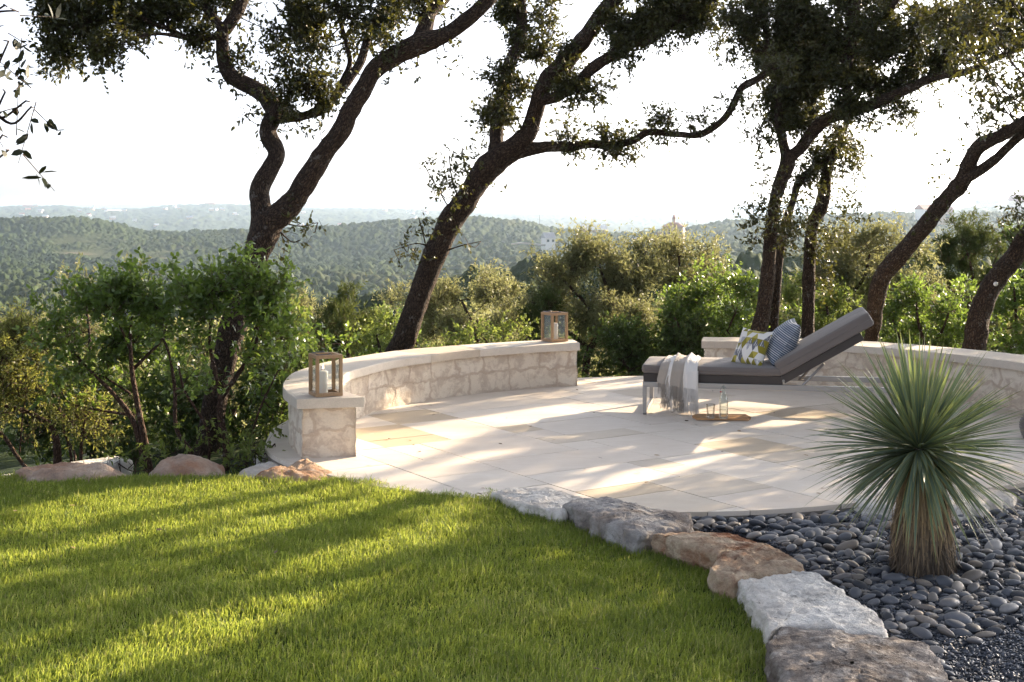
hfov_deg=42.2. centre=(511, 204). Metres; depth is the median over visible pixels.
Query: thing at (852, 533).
river pebble
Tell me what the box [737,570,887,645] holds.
edging stone
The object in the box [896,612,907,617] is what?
river pebble
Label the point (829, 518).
river pebble
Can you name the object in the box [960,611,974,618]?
river pebble
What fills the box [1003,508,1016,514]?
river pebble
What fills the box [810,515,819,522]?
river pebble
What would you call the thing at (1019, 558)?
river pebble
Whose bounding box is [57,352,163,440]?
hillside tree
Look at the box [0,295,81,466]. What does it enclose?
yaupon shrub
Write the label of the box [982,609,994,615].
river pebble
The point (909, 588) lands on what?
river pebble
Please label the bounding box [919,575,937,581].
river pebble
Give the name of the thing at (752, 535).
river pebble
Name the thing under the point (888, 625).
river pebble
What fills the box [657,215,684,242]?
house
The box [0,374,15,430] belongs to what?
hillside tree
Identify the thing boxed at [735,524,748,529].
river pebble
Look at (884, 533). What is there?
river pebble
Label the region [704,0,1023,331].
live oak
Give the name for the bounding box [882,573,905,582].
river pebble
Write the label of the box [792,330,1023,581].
yucca
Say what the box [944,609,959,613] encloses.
river pebble
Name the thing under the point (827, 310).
laurel shrub
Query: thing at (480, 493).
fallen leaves
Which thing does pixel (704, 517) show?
river pebble
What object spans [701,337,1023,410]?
seat wall
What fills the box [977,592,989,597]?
river pebble
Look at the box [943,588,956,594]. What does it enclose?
river pebble
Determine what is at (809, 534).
river pebble
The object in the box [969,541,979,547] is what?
river pebble
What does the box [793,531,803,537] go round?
river pebble
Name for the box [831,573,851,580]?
river pebble
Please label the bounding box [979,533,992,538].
river pebble
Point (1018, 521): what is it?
river pebble
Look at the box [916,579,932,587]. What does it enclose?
river pebble
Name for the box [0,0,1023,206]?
sky
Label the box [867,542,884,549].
river pebble
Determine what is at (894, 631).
river pebble
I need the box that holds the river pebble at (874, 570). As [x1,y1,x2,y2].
[867,567,881,574]
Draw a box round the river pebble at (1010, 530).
[1006,527,1017,534]
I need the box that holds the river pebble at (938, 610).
[933,609,942,612]
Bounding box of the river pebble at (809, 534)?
[804,530,815,538]
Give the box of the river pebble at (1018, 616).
[1010,614,1021,618]
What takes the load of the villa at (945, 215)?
on the hills
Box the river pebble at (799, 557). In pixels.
[793,555,804,559]
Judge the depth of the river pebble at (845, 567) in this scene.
7.09 m
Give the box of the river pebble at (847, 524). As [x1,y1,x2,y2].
[843,523,855,527]
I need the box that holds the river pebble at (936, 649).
[930,646,943,654]
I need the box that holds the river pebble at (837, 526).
[830,524,845,528]
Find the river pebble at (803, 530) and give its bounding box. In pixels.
[797,528,811,534]
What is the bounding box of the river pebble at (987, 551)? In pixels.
[981,549,992,554]
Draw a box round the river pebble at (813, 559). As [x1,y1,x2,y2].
[807,557,816,562]
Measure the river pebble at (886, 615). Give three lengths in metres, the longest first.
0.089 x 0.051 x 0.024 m
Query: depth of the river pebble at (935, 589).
6.71 m
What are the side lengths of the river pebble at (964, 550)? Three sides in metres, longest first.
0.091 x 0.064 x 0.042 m
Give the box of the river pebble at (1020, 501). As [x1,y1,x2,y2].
[1017,496,1023,504]
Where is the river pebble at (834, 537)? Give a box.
[826,534,837,541]
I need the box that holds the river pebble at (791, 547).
[786,544,796,551]
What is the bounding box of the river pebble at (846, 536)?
[837,532,851,541]
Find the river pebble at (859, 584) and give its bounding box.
[851,580,869,589]
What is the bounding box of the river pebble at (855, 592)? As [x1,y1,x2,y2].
[849,587,861,598]
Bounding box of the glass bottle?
[719,386,727,418]
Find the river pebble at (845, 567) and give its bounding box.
[838,563,849,571]
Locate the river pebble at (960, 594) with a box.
[956,592,971,596]
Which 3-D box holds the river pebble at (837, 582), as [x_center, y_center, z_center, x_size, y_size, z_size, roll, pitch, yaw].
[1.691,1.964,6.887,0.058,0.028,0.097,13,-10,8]
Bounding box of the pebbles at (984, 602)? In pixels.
[691,491,1023,681]
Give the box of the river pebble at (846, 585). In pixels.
[841,583,854,588]
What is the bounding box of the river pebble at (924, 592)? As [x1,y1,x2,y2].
[917,590,928,598]
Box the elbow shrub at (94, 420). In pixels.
[42,374,134,460]
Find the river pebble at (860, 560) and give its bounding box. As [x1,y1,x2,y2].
[854,556,866,565]
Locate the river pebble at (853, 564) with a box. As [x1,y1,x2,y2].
[845,560,858,567]
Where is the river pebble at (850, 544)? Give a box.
[835,540,857,550]
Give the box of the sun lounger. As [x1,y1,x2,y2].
[642,307,899,416]
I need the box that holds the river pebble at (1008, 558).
[1004,555,1015,561]
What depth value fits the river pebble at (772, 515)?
8.33 m
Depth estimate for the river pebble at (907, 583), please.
6.87 m
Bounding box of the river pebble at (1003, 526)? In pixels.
[996,524,1007,529]
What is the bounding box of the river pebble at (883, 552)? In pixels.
[879,551,887,554]
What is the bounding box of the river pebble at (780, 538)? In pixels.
[775,536,787,541]
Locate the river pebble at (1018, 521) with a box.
[1011,518,1021,524]
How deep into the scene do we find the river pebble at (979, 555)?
7.37 m
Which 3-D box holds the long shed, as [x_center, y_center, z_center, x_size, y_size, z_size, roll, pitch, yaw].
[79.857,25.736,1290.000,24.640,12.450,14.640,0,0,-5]
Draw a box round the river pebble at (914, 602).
[909,599,920,606]
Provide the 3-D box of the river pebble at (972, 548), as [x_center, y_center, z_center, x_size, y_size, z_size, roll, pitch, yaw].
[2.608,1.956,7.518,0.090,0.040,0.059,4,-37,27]
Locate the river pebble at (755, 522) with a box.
[749,519,765,527]
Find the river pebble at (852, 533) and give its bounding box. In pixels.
[837,530,855,538]
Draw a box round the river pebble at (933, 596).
[928,592,937,600]
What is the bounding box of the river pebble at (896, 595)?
[893,593,902,597]
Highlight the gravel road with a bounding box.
[511,242,545,245]
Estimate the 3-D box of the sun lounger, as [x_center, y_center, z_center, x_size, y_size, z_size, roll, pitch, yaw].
[2.386,1.439,12.254,2.314,0.961,0.768,0,0,11]
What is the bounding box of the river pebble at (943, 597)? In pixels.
[939,596,960,603]
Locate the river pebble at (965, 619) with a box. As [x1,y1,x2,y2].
[944,611,971,624]
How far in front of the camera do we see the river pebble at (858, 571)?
7.05 m
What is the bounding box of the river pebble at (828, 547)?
[823,543,834,550]
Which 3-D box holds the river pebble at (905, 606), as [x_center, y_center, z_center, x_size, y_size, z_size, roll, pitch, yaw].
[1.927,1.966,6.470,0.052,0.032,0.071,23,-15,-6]
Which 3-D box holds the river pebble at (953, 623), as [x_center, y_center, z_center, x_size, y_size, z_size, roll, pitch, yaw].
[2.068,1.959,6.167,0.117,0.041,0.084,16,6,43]
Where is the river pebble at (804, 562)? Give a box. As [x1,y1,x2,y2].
[796,558,809,566]
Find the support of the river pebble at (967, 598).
on the gravel
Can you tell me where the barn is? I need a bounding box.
[540,232,555,249]
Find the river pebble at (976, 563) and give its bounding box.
[967,560,982,567]
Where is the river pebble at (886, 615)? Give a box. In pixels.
[882,612,893,619]
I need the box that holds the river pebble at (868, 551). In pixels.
[861,548,873,554]
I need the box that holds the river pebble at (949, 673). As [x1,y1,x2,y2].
[944,669,954,676]
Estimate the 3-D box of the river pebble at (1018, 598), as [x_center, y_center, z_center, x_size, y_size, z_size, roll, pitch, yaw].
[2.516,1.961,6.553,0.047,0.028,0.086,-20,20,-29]
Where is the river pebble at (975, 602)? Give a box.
[967,600,979,605]
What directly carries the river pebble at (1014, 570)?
on the gravel
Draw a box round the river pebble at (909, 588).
[904,586,914,591]
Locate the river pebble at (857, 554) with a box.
[855,552,870,561]
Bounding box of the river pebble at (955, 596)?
[948,594,959,598]
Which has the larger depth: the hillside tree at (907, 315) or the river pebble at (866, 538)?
the hillside tree at (907, 315)
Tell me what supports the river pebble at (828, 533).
on the gravel
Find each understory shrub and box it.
[0,343,167,465]
[128,355,285,453]
[236,337,323,440]
[569,303,717,377]
[734,315,996,350]
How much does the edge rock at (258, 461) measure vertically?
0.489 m
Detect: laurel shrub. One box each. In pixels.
[12,247,184,474]
[123,240,322,470]
[192,295,320,395]
[296,309,362,363]
[341,302,400,356]
[442,310,540,345]
[649,251,770,354]
[778,271,862,331]
[879,270,976,347]
[929,267,1023,354]
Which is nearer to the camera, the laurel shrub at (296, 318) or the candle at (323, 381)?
the candle at (323, 381)
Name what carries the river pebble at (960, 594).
on the gravel
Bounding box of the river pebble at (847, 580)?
[843,578,853,582]
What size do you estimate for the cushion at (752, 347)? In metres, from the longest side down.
0.360 x 0.360 x 0.146 m
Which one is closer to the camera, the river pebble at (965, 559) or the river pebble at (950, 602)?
the river pebble at (950, 602)
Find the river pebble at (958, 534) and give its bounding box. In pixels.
[955,531,963,538]
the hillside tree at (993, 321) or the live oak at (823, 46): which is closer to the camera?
the live oak at (823, 46)
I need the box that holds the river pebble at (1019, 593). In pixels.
[1010,590,1023,597]
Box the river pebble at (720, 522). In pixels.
[715,521,725,524]
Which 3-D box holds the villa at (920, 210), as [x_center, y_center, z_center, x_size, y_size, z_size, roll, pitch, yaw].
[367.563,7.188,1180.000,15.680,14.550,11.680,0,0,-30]
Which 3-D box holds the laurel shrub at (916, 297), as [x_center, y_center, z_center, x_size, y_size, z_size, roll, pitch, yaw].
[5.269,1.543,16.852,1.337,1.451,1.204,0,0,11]
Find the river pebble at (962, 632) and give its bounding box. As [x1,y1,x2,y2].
[953,628,971,638]
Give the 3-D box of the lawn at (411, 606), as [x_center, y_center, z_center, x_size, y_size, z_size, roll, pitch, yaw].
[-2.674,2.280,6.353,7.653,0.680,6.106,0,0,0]
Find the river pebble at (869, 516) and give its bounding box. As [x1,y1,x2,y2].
[861,514,876,521]
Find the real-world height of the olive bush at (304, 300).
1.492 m
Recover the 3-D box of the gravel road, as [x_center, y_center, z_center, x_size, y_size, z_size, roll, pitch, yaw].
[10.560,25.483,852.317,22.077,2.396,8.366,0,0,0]
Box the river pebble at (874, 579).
[869,577,881,582]
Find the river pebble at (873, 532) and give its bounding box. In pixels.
[869,530,878,537]
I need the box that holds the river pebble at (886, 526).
[877,521,892,529]
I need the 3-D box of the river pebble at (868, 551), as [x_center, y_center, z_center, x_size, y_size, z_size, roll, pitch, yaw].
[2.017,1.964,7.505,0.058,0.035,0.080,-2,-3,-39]
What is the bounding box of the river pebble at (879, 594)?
[870,590,883,597]
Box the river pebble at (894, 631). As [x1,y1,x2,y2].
[889,629,899,634]
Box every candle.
[319,366,327,392]
[554,322,557,338]
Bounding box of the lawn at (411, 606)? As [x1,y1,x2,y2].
[0,478,766,681]
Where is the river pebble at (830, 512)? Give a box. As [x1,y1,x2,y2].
[823,510,839,513]
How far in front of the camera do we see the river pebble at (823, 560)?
7.24 m
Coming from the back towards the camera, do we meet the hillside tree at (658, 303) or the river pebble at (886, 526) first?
the hillside tree at (658, 303)
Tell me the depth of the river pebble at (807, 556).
7.36 m
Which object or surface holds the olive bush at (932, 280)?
on the hills
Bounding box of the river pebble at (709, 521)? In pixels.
[701,518,714,525]
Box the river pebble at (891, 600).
[880,596,898,604]
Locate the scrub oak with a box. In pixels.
[795,204,948,323]
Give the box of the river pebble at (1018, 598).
[1013,596,1023,604]
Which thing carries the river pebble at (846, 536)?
on the gravel
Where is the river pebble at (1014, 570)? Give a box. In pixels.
[1005,568,1018,573]
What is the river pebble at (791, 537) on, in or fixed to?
on the gravel
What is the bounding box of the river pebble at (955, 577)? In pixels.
[952,575,960,580]
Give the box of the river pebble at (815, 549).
[812,547,824,551]
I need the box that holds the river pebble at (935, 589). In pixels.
[929,586,941,595]
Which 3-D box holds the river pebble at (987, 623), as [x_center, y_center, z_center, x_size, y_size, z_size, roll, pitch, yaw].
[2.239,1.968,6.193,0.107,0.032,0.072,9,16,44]
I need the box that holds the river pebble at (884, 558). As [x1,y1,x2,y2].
[876,555,890,561]
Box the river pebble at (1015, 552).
[1006,549,1023,555]
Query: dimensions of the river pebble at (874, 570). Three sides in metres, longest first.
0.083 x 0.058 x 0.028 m
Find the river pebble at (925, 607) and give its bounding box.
[915,604,935,610]
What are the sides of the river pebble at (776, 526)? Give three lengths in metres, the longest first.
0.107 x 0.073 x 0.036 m
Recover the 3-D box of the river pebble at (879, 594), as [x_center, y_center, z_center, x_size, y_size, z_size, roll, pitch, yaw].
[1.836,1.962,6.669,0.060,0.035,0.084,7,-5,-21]
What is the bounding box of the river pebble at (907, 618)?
[903,615,918,622]
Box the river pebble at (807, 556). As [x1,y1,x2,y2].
[803,554,816,558]
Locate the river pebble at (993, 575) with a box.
[987,571,998,579]
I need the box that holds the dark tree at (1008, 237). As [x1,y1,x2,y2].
[992,218,1023,313]
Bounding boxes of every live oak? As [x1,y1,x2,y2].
[0,4,63,190]
[21,0,496,455]
[384,0,802,351]
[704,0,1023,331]
[768,125,870,331]
[791,96,882,338]
[863,0,1023,341]
[962,188,1023,350]
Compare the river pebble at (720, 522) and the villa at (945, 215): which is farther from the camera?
the villa at (945, 215)
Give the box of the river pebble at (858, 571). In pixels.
[852,569,866,574]
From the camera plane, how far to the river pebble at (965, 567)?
7.09 m
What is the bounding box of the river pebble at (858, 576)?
[851,574,864,579]
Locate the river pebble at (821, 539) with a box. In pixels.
[815,535,835,544]
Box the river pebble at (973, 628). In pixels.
[965,623,980,632]
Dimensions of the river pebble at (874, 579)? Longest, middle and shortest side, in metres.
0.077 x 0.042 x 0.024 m
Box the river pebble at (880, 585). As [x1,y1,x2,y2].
[870,583,886,587]
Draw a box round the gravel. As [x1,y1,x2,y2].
[693,505,1023,681]
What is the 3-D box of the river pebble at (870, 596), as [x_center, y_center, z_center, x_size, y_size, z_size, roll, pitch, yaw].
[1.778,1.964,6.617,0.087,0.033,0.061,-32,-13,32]
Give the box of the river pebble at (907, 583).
[900,580,912,585]
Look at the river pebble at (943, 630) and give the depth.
6.05 m
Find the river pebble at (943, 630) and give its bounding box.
[937,626,954,637]
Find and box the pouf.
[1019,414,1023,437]
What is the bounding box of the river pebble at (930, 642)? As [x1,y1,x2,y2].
[922,640,938,645]
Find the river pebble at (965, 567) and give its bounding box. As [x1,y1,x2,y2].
[958,563,974,571]
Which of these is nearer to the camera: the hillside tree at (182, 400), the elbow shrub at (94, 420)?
the elbow shrub at (94, 420)
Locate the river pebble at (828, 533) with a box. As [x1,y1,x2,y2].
[825,531,836,535]
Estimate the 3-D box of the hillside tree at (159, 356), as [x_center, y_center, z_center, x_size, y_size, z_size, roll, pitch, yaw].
[-9.445,4.957,33.653,5.144,4.584,4.016,0,0,-13]
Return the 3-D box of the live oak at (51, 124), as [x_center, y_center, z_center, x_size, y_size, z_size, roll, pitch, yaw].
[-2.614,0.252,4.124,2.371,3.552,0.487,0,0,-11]
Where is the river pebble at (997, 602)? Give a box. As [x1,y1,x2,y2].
[988,597,1006,607]
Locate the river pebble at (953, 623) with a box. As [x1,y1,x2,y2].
[944,619,965,628]
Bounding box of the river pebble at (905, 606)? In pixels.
[901,603,912,609]
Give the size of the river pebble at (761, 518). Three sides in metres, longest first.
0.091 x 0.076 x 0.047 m
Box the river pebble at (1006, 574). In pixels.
[1000,571,1011,578]
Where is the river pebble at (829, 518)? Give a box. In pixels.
[820,514,838,523]
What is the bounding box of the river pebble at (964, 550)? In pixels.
[960,547,971,554]
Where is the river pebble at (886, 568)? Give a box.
[881,565,890,572]
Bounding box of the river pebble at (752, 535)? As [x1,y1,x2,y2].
[746,531,761,538]
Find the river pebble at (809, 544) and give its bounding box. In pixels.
[802,541,816,549]
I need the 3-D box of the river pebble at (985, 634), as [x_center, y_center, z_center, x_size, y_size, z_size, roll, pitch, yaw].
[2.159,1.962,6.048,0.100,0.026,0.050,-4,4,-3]
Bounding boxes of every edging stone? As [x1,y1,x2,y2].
[491,487,581,522]
[562,496,693,554]
[651,531,803,601]
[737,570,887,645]
[764,627,951,681]
[853,487,1016,521]
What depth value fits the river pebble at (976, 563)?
7.20 m
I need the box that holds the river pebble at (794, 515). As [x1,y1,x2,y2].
[791,512,803,519]
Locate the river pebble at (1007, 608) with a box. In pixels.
[999,603,1018,613]
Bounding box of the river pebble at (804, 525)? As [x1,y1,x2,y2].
[798,523,807,526]
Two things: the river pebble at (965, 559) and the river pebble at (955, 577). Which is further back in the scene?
the river pebble at (965, 559)
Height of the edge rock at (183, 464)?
0.439 m
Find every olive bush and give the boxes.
[0,252,161,361]
[252,282,332,353]
[372,257,533,347]
[582,285,662,348]
[618,217,734,301]
[887,262,963,340]
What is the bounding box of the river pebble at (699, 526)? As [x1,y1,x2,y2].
[693,523,703,530]
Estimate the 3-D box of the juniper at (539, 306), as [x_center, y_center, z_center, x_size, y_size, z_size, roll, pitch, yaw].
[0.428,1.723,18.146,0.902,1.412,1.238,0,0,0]
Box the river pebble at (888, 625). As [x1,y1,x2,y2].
[883,621,897,631]
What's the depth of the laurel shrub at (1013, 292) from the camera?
16.17 m
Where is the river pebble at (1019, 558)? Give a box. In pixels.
[1015,556,1023,562]
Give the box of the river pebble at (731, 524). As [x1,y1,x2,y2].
[727,522,737,526]
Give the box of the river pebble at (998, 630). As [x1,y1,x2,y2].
[985,627,1002,634]
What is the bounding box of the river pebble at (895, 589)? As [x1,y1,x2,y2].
[887,586,901,592]
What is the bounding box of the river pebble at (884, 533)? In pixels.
[878,531,888,536]
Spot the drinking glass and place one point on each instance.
(712, 416)
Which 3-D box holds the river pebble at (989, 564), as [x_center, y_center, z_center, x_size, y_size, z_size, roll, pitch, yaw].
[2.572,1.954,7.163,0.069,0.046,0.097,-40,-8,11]
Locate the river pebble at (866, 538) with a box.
[862,535,871,541]
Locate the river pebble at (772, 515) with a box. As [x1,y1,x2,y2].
[768,514,777,517]
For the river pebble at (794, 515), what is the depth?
8.29 m
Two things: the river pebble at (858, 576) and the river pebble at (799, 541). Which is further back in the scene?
the river pebble at (799, 541)
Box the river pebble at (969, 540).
[964,538,977,543]
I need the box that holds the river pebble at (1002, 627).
[991,625,1004,629]
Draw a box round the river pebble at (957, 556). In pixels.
[955,552,962,559]
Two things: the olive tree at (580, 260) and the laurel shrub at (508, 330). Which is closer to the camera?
the laurel shrub at (508, 330)
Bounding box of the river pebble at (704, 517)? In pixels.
[699,516,711,519]
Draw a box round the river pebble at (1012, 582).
[1005,579,1020,585]
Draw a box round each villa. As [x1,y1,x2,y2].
[914,204,930,219]
[937,207,952,224]
[974,199,999,208]
[1006,194,1023,210]
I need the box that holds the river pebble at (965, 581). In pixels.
[957,578,972,585]
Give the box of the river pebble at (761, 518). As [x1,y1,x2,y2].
[753,515,764,521]
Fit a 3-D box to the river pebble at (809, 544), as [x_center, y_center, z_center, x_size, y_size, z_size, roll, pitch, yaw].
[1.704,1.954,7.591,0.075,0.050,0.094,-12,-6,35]
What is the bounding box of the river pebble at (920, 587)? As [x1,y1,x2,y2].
[916,585,927,591]
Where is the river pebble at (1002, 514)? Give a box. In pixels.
[996,510,1008,517]
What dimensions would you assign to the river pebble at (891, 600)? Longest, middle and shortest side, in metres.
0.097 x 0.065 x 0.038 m
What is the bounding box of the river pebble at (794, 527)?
[784,525,800,530]
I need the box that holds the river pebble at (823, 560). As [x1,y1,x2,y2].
[816,556,830,563]
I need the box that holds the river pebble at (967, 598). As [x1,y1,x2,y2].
[961,595,973,601]
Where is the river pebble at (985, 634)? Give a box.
[974,631,995,637]
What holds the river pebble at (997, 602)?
on the gravel
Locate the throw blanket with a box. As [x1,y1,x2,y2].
[657,352,700,415]
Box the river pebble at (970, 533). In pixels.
[963,530,979,537]
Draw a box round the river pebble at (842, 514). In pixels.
[836,512,848,518]
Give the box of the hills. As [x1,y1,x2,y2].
[0,203,1023,476]
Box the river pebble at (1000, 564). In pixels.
[995,562,1004,567]
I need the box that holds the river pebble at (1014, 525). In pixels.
[1008,523,1018,527]
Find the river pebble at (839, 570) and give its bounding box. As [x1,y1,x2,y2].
[836,567,844,574]
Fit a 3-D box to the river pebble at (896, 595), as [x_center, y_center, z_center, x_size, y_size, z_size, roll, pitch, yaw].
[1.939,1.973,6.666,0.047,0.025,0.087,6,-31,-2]
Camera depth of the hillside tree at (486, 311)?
61.67 m
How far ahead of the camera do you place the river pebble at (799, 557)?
7.33 m
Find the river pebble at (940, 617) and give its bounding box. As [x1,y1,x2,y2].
[936,614,944,620]
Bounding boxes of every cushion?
[731,327,772,365]
[766,318,800,365]
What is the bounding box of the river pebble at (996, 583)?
[990,579,1002,589]
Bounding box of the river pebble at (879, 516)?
[874,514,888,520]
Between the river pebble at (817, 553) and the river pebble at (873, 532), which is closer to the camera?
the river pebble at (817, 553)
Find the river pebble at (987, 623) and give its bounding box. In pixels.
[980,620,999,627]
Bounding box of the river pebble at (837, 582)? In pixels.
[832,579,842,584]
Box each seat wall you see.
[283,339,579,458]
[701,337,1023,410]
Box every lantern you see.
[308,351,342,396]
[541,310,567,341]
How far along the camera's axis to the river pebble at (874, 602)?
6.51 m
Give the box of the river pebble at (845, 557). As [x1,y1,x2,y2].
[837,556,850,560]
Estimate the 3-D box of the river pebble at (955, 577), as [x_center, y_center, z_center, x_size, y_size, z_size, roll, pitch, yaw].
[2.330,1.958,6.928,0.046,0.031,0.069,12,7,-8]
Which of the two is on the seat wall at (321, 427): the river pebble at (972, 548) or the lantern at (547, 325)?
the lantern at (547, 325)
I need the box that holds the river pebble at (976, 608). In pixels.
[972,606,983,610]
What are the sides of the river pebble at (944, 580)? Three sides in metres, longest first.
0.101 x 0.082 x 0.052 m
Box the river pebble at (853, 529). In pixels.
[848,527,860,532]
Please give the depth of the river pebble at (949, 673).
5.53 m
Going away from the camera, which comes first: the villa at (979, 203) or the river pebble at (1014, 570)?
the river pebble at (1014, 570)
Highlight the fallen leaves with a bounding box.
[13,389,841,669]
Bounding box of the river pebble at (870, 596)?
[861,593,875,600]
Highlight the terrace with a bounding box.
[265,376,1023,520]
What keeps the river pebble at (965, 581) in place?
on the gravel
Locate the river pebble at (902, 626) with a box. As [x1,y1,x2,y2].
[898,623,906,630]
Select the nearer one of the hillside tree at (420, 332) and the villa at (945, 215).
the hillside tree at (420, 332)
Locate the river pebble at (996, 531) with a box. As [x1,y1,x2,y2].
[994,527,1003,533]
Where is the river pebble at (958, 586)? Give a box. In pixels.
[952,581,964,591]
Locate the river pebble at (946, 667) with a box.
[941,663,952,669]
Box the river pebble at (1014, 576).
[1009,573,1020,580]
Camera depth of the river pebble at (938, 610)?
6.40 m
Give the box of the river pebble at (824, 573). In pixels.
[812,569,830,577]
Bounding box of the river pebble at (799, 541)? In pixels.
[794,538,805,545]
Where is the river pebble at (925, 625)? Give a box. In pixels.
[919,623,929,628]
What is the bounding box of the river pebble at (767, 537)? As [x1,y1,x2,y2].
[758,534,777,541]
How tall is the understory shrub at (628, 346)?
1.253 m
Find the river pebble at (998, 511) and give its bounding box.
[990,509,1002,514]
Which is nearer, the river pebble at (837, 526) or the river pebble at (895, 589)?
the river pebble at (895, 589)
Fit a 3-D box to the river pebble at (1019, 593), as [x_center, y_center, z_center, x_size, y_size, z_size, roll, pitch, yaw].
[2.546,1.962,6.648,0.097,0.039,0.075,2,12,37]
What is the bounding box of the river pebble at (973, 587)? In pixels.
[967,582,978,591]
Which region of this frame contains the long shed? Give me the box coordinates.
[581,224,606,232]
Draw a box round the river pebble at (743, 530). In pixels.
[740,528,747,533]
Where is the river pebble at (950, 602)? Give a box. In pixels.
[939,598,958,607]
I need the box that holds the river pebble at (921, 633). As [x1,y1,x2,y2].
[910,626,932,639]
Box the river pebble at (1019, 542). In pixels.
[1014,540,1023,545]
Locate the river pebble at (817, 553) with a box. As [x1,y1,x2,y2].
[814,551,822,556]
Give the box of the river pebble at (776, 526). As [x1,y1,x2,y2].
[769,524,783,530]
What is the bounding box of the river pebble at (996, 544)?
[984,539,1001,550]
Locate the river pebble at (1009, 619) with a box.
[1004,615,1016,624]
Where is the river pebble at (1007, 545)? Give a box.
[1004,542,1012,547]
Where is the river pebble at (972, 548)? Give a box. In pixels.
[964,545,979,551]
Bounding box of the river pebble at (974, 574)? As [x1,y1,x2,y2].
[961,569,982,580]
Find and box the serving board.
[692,414,750,420]
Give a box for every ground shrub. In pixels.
[101,424,156,474]
[146,418,286,473]
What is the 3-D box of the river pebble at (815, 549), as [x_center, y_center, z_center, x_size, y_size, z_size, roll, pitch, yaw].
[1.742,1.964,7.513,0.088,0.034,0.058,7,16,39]
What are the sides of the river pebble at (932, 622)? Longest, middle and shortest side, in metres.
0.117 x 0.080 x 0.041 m
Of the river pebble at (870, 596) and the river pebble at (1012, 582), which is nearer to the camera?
the river pebble at (870, 596)
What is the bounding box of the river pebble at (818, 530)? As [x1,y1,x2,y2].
[812,527,822,537]
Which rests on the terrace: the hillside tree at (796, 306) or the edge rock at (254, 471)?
the edge rock at (254, 471)
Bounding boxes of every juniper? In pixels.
[305,272,380,357]
[511,282,574,340]
[901,204,1019,344]
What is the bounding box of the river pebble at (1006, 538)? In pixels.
[1003,536,1012,541]
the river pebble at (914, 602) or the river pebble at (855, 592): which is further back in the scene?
the river pebble at (855, 592)
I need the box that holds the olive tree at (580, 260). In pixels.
[502,216,667,377]
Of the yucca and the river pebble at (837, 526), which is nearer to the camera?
the yucca
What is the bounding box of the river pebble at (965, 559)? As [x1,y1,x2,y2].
[961,557,968,562]
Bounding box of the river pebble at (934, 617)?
[928,615,938,619]
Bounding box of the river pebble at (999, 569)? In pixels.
[993,567,1004,572]
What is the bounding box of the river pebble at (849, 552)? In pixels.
[845,549,854,557]
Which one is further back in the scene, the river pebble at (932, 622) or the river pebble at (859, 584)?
the river pebble at (859, 584)
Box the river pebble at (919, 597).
[912,593,926,600]
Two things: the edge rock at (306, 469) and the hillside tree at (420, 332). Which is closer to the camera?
the edge rock at (306, 469)
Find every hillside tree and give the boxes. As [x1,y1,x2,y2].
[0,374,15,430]
[35,304,100,374]
[47,316,206,422]
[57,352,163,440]
[121,317,242,442]
[145,359,254,436]
[155,308,294,428]
[305,310,390,366]
[352,321,484,356]
[356,301,401,354]
[370,307,442,346]
[384,284,512,348]
[463,302,521,340]
[466,310,608,364]
[486,316,614,377]
[645,284,691,338]
[663,286,767,331]
[707,291,801,336]
[779,268,852,322]
[780,279,926,341]
[814,277,993,349]
[923,256,1022,352]
[932,288,1023,352]
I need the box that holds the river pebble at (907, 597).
[900,594,911,599]
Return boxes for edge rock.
[1,456,133,475]
[10,462,129,482]
[148,454,225,477]
[237,461,278,477]
[254,450,266,463]
[255,459,331,482]
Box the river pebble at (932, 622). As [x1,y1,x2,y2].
[915,615,937,627]
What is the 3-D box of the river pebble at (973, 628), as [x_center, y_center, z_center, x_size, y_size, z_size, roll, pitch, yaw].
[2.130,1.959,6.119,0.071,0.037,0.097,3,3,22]
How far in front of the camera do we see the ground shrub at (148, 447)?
10.65 m
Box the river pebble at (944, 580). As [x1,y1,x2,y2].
[936,575,953,587]
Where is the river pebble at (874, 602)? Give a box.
[867,598,879,606]
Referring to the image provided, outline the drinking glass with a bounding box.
[706,404,714,418]
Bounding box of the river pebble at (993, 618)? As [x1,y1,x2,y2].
[987,616,1000,620]
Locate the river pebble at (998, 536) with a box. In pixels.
[996,533,1007,538]
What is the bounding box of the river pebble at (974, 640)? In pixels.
[966,636,982,644]
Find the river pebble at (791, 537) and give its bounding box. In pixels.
[785,534,798,541]
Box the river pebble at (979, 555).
[972,552,985,558]
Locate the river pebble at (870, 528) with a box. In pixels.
[864,526,879,531]
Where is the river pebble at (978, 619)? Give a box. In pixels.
[974,617,988,622]
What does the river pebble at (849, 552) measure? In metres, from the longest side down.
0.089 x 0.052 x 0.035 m
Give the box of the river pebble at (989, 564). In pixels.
[982,560,993,569]
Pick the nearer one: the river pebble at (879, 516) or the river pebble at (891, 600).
the river pebble at (891, 600)

